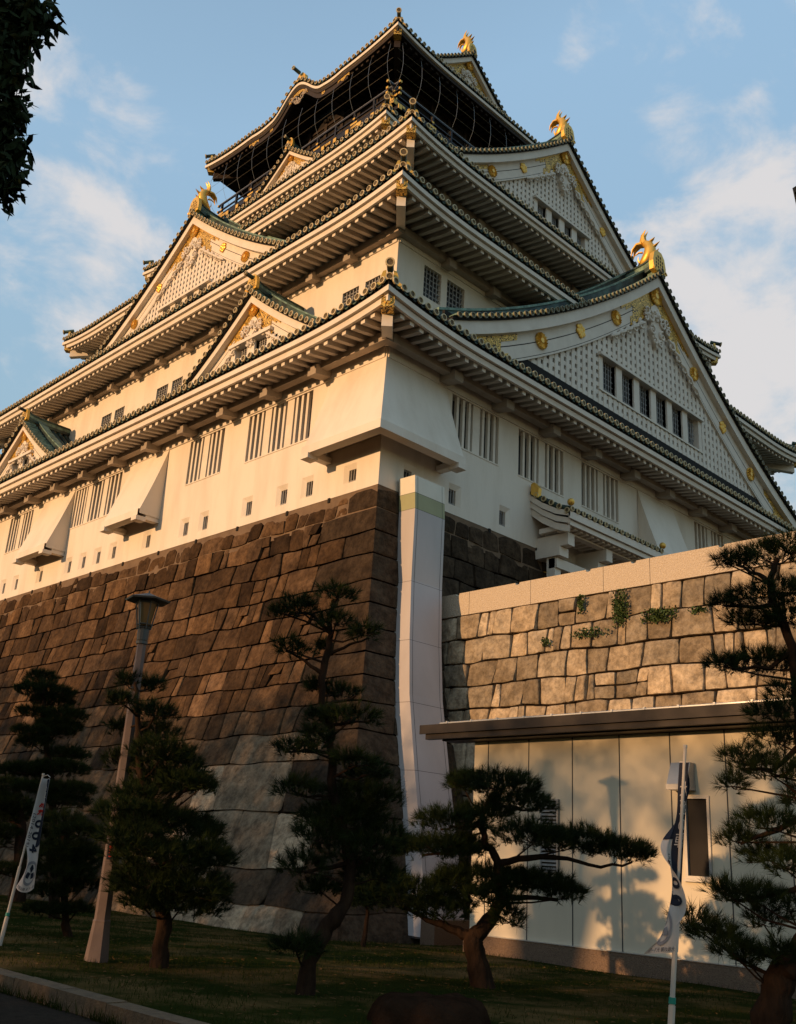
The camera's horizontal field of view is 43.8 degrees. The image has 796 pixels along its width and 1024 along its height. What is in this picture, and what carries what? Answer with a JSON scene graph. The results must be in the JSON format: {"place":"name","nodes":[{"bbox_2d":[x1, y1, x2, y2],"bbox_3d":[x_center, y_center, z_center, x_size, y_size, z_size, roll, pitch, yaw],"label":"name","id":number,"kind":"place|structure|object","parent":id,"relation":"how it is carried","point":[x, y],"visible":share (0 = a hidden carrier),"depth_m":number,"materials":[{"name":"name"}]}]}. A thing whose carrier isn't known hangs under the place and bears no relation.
{"place":"outdoors","nodes":[
{"label":"outdoors","id":0,"kind":"place"},
{"bbox_2d":[0,0,68,220],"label":"overhanging tree","id":1,"kind":"object","parent":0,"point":[25,25],"visible":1,"depth_m":6.40,"materials":[{"name":"green plant"}]},
{"bbox_2d":[0,993,103,1023],"bbox_3d":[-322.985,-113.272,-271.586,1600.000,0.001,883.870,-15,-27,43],"label":"road","id":2,"kind":"structure","parent":0,"point":[14,1009],"depth_m":9.76,"materials":[{"name":"grey asphalt"}]},
{"bbox_2d":[0,982,152,1023],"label":"kerb weeds","id":3,"kind":"object","parent":2,"relation":"on","point":[54,1004],"visible":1,"depth_m":10.15,"materials":[{"name":"green plant"}]},
{"bbox_2d":[0,968,208,1023],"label":"kerb","id":4,"kind":"structure","parent":2,"relation":"on","point":[131,1013],"depth_m":9.92,"materials":[{"name":"concrete"}]},
{"bbox_2d":[0,895,795,1023],"bbox_3d":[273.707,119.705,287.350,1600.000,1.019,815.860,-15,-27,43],"label":"lawn ground","id":5,"kind":"structure","parent":0,"point":[517,1009],"depth_m":13.50,"materials":[{"name":"green plant"}]},
{"bbox_2d":[0,774,34,902],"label":"pine tree","id":6,"kind":"object","parent":5,"relation":"on","point":[16,809],"visible":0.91,"depth_m":30.89,"materials":[{"name":"green plant"}]},
{"bbox_2d":[0,773,49,945],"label":"nobori banner","id":7,"kind":"object","parent":5,"relation":"on","point":[31,846],"visible":1,"depth_m":15.14,"materials":[{"name":"beige fabric"}]},
{"bbox_2d":[0,666,100,918],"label":"pine tree","id":8,"kind":"object","parent":5,"relation":"on","point":[46,724],"visible":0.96,"depth_m":24.17,"materials":[{"name":"green plant"}]},
{"bbox_2d":[17,804,104,936],"bbox_3d":[-5.997,6.464,17.771,1.812,2.366,1.928,-15,-27,43],"label":"pine tree","id":9,"kind":"object","parent":5,"relation":"on","point":[65,849],"visible":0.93,"depth_m":17.48,"materials":[{"name":"green plant"}]},
{"bbox_2d":[84,591,169,962],"bbox_3d":[-3.956,3.659,14.298,0.673,5.210,0.659,-15,-27,43],"label":"lamp post","id":10,"kind":"object","parent":5,"relation":"on","point":[97,948],"visible":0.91,"depth_m":14.25,"materials":[{"name":"metal"}]},
{"bbox_2d":[86,668,246,967],"bbox_3d":[-3.217,4.202,13.930,2.368,4.254,2.384,8,-20,-13],"label":"pine tree","id":11,"kind":"object","parent":5,"relation":"on","point":[166,892],"visible":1,"depth_m":13.51,"materials":[{"name":"green plant"}]},
{"bbox_2d":[0,484,572,944],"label":"stone base","id":12,"kind":"object","parent":5,"relation":"on","point":[238,694],"visible":0.28,"depth_m":35.49,"materials":[{"name":"stone"}]},
{"bbox_2d":[0,7,795,600],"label":"castle keep","id":13,"kind":"structure","parent":12,"relation":"on","point":[408,255],"depth_m":47.19,"materials":[{"name":"paint"}]},
{"bbox_2d":[4,510,33,553],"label":"barred window","id":14,"kind":"structure","parent":13,"relation":"in","point":[20,526],"depth_m":55.37,"materials":[{"name":"paint"}]},
{"bbox_2d":[69,471,122,529],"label":"barred window","id":15,"kind":"structure","parent":13,"relation":"in","point":[93,502],"depth_m":49.64,"materials":[{"name":"paint"}]},
{"bbox_2d":[101,413,111,426],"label":"grid window","id":16,"kind":"structure","parent":13,"relation":"in","point":[106,419],"depth_m":59.18,"materials":[{"name":"paint"}]},
{"bbox_2d":[114,406,124,419],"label":"grid window","id":17,"kind":"structure","parent":13,"relation":"in","point":[119,412],"depth_m":58.17,"materials":[{"name":"paint"}]},
{"bbox_2d":[155,383,168,400],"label":"grid window","id":18,"kind":"structure","parent":13,"relation":"in","point":[161,391],"depth_m":55.08,"materials":[{"name":"paint"}]},
{"bbox_2d":[171,376,182,393],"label":"grid window","id":19,"kind":"structure","parent":13,"relation":"in","point":[177,382],"depth_m":54.10,"materials":[{"name":"paint"}]},
{"bbox_2d":[185,428,224,485],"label":"barred window","id":20,"kind":"structure","parent":13,"relation":"in","point":[205,456],"depth_m":43.16,"materials":[{"name":"paint"}]},
{"bbox_2d":[244,390,313,463],"bbox_3d":[-4.657,-3.327,39.756,4.120,2.120,0.445,-15,-27,43],"label":"barred window","id":21,"kind":"structure","parent":13,"relation":"in","point":[286,424],"depth_m":39.72,"materials":[{"name":"paint"}]},
{"bbox_2d":[342,286,358,305],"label":"grid window","id":22,"kind":"structure","parent":13,"relation":"in","point":[351,293],"depth_m":44.67,"materials":[{"name":"paint"}]},
{"bbox_2d":[365,275,379,289],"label":"grid window","id":23,"kind":"structure","parent":13,"relation":"in","point":[368,284],"depth_m":43.73,"materials":[{"name":"paint"}]},
{"bbox_2d":[423,265,441,304],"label":"grid window","id":24,"kind":"structure","parent":13,"relation":"in","point":[432,279],"depth_m":44.30,"materials":[{"name":"paint"}]},
{"bbox_2d":[446,280,464,307],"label":"grid window","id":25,"kind":"structure","parent":13,"relation":"in","point":[455,294],"depth_m":45.35,"materials":[{"name":"paint"}]},
{"bbox_2d":[452,394,498,465],"bbox_3d":[2.905,-3.164,38.935,0.445,2.120,2.860,-15,-27,43],"label":"barred window","id":26,"kind":"structure","parent":13,"relation":"in","point":[477,429],"depth_m":38.99,"materials":[{"name":"paint"}]},
{"bbox_2d":[518,429,563,497],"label":"barred window","id":27,"kind":"structure","parent":13,"relation":"in","point":[539,462],"depth_m":41.73,"materials":[{"name":"paint"}]},
{"bbox_2d":[581,461,618,523],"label":"barred window","id":28,"kind":"structure","parent":13,"relation":"in","point":[599,490],"depth_m":44.61,"materials":[{"name":"paint"}]},
{"bbox_2d":[694,521,723,548],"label":"barred window","id":29,"kind":"structure","parent":13,"relation":"in","point":[705,537],"depth_m":51.10,"materials":[{"name":"paint"}]},
{"bbox_2d":[394,475,469,944],"bbox_3d":[0.954,5.046,30.142,1.772,14.725,7.417,6,-20,-9],"label":"cable duct","id":30,"kind":"object","parent":12,"relation":"attached to","point":[423,764],"visible":0.76,"depth_m":31.61,"materials":[{"name":"metal"}]},
{"bbox_2d":[263,576,416,995],"bbox_3d":[-0.726,3.345,12.450,1.669,5.177,2.238,-15,-27,43],"label":"pine tree","id":31,"kind":"object","parent":5,"relation":"on","point":[346,810],"visible":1,"depth_m":12.25,"materials":[{"name":"green plant"}]},
{"bbox_2d":[341,891,400,946],"bbox_3d":[-0.656,8.161,19.993,1.423,1.398,1.267,-15,-27,43],"label":"pine tree","id":32,"kind":"object","parent":5,"relation":"on","point":[365,928],"visible":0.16,"depth_m":19.80,"materials":[{"name":"green plant"}]},
{"bbox_2d":[366,991,490,1023],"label":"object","id":33,"kind":"object","parent":5,"relation":"on","point":[419,1007],"visible":0.99,"depth_m":9.69,"materials":[{"name":"brown stone"}]},
{"bbox_2d":[353,761,660,988],"bbox_3d":[1.513,5.292,14.383,4.687,3.298,2.131,1,-20,7],"label":"pine tree","id":34,"kind":"object","parent":5,"relation":"on","point":[504,882],"visible":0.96,"depth_m":14.18,"materials":[{"name":"green plant"}]},
{"bbox_2d":[419,698,795,998],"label":"plant hut","id":35,"kind":"object","parent":5,"relation":"on","point":[618,770],"visible":0.66,"depth_m":18.86,"materials":[{"name":"grey"}]},
{"bbox_2d":[683,796,712,882],"bbox_3d":[5.448,5.929,17.968,0.580,1.490,0.130,-15,-27,43],"label":"hut window","id":36,"kind":"structure","parent":35,"relation":"in","point":[698,857],"depth_m":17.99,"materials":[{"name":"glass"}]},
{"bbox_2d":[441,532,795,963],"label":"retaining wall","id":37,"kind":"structure","parent":5,"relation":"on","point":[500,661],"depth_m":29.30,"materials":[{"name":"beige stone"}]},
{"bbox_2d":[540,637,551,646],"bbox_3d":[4.537,3.987,30.442,0.437,0.323,0.178,-15,-27,43],"label":"ivy plant","id":38,"kind":"object","parent":37,"relation":"attached to","point":[545,640],"visible":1,"depth_m":30.44,"materials":[{"name":"green plant"}]},
{"bbox_2d":[577,594,584,613],"bbox_3d":[5.534,2.797,30.069,0.308,0.653,0.210,-15,-27,43],"label":"ivy plant","id":39,"kind":"object","parent":37,"relation":"attached to","point":[580,601],"visible":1,"depth_m":30.07,"materials":[{"name":"green plant"}]},
{"bbox_2d":[570,626,609,639],"bbox_3d":[5.676,3.578,29.407,1.406,0.368,0.198,-15,-27,43],"label":"ivy plant","id":40,"kind":"object","parent":37,"relation":"attached to","point":[594,633],"visible":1,"depth_m":29.42,"materials":[{"name":"green plant"}]},
{"bbox_2d":[610,588,628,627],"bbox_3d":[6.479,2.795,28.989,0.600,1.164,0.231,-15,-27,43],"label":"ivy plant","id":41,"kind":"object","parent":37,"relation":"attached to","point":[618,609],"visible":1,"depth_m":28.99,"materials":[{"name":"green plant"}]},
{"bbox_2d":[640,605,676,623],"bbox_3d":[7.329,2.900,27.933,1.159,0.509,0.250,-15,-27,43],"label":"ivy plant","id":42,"kind":"object","parent":37,"relation":"attached to","point":[660,613],"visible":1,"depth_m":27.93,"materials":[{"name":"green plant"}]},
{"bbox_2d":[687,606,707,613],"bbox_3d":[8.184,2.674,27.134,0.646,0.251,0.232,-15,-27,43],"label":"ivy plant","id":43,"kind":"object","parent":37,"relation":"attached to","point":[697,609],"visible":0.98,"depth_m":27.12,"materials":[{"name":"green plant"}]},
{"bbox_2d":[644,745,689,1023],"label":"nobori banner","id":44,"kind":"object","parent":5,"relation":"on","point":[672,843],"visible":1,"depth_m":9.30,"materials":[{"name":"beige fabric"}]},
{"bbox_2d":[658,526,795,1023],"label":"pine tree","id":45,"kind":"object","parent":5,"relation":"on","point":[772,1004],"visible":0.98,"depth_m":12.20,"materials":[{"name":"green plant"}]},
{"bbox_2d":[0,902,795,1023],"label":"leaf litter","id":46,"kind":"object","parent":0,"point":[320,968],"visible":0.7,"depth_m":14.60,"materials":[{"name":"brown plant"}]},
{"bbox_2d":[0,0,795,510],"label":"sky","id":47,"kind":"structure","parent":0,"point":[681,113],"materials":[{"name":"blue"}]},
{"bbox_2d":[792,186,795,201],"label":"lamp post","id":48,"kind":"object","parent":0,"point":[794,190],"visible":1,"depth_m":5.13,"materials":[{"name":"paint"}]}
]}

